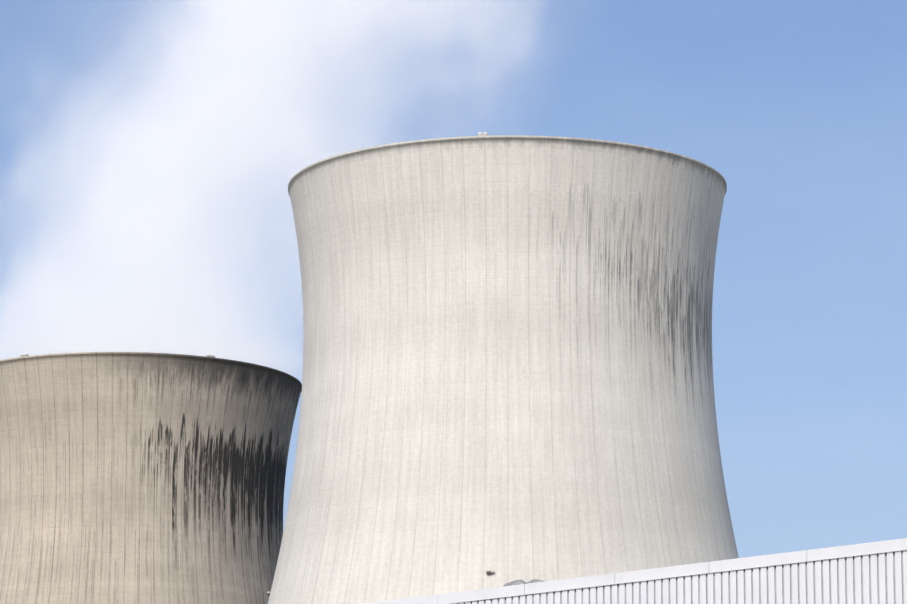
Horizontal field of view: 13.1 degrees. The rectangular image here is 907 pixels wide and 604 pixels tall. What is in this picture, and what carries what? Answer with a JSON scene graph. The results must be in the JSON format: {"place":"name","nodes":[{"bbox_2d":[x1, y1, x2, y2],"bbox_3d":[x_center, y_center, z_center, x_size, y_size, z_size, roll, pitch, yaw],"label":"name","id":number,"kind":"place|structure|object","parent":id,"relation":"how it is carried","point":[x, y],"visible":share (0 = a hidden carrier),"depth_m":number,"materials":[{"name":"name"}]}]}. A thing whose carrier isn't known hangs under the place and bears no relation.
{"place":"outdoors","nodes":[
{"label":"outdoors","id":0,"kind":"place"},
{"bbox_2d":[0,0,906,557],"label":"sky","id":1,"kind":"structure","parent":0,"point":[151,150],"materials":[{"name":"blue"}]},
{"bbox_3d":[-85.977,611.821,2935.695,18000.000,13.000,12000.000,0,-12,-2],"label":"ground","id":2,"kind":"structure","parent":0,"visible":0},
{"bbox_2d":[0,352,301,603],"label":"cooling tower","id":3,"kind":"structure","parent":2,"relation":"on","point":[140,478],"depth_m":973.65,"materials":[{"name":"concrete"}]},
{"bbox_2d":[21,353,214,356],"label":"warning lights","id":4,"kind":"object","parent":3,"relation":"on","point":[26,354],"depth_m":978.65,"materials":[{"name":"beige"}]},
{"bbox_2d":[268,135,738,603],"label":"cooling tower","id":5,"kind":"structure","parent":2,"relation":"on","point":[507,376],"depth_m":760.28,"materials":[{"name":"concrete"}]},
{"bbox_2d":[267,571,494,594],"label":"tower sensors","id":6,"kind":"object","parent":5,"relation":"on","point":[487,572],"visible":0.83,"depth_m":739.24,"materials":[{"name":"grey"}]},
{"bbox_2d":[477,129,487,135],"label":"tower obstruction lights","id":7,"kind":"object","parent":5,"relation":"on","point":[482,134],"visible":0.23,"depth_m":760.92,"materials":[{"name":"beige metal"}]},
{"bbox_2d":[452,550,906,603],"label":"building","id":8,"kind":"structure","parent":2,"relation":"on","point":[880,578],"depth_m":190.91,"materials":[{"name":"metal"}]},
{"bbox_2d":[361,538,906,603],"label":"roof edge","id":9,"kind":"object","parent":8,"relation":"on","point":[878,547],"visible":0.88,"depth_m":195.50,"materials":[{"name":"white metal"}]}
]}

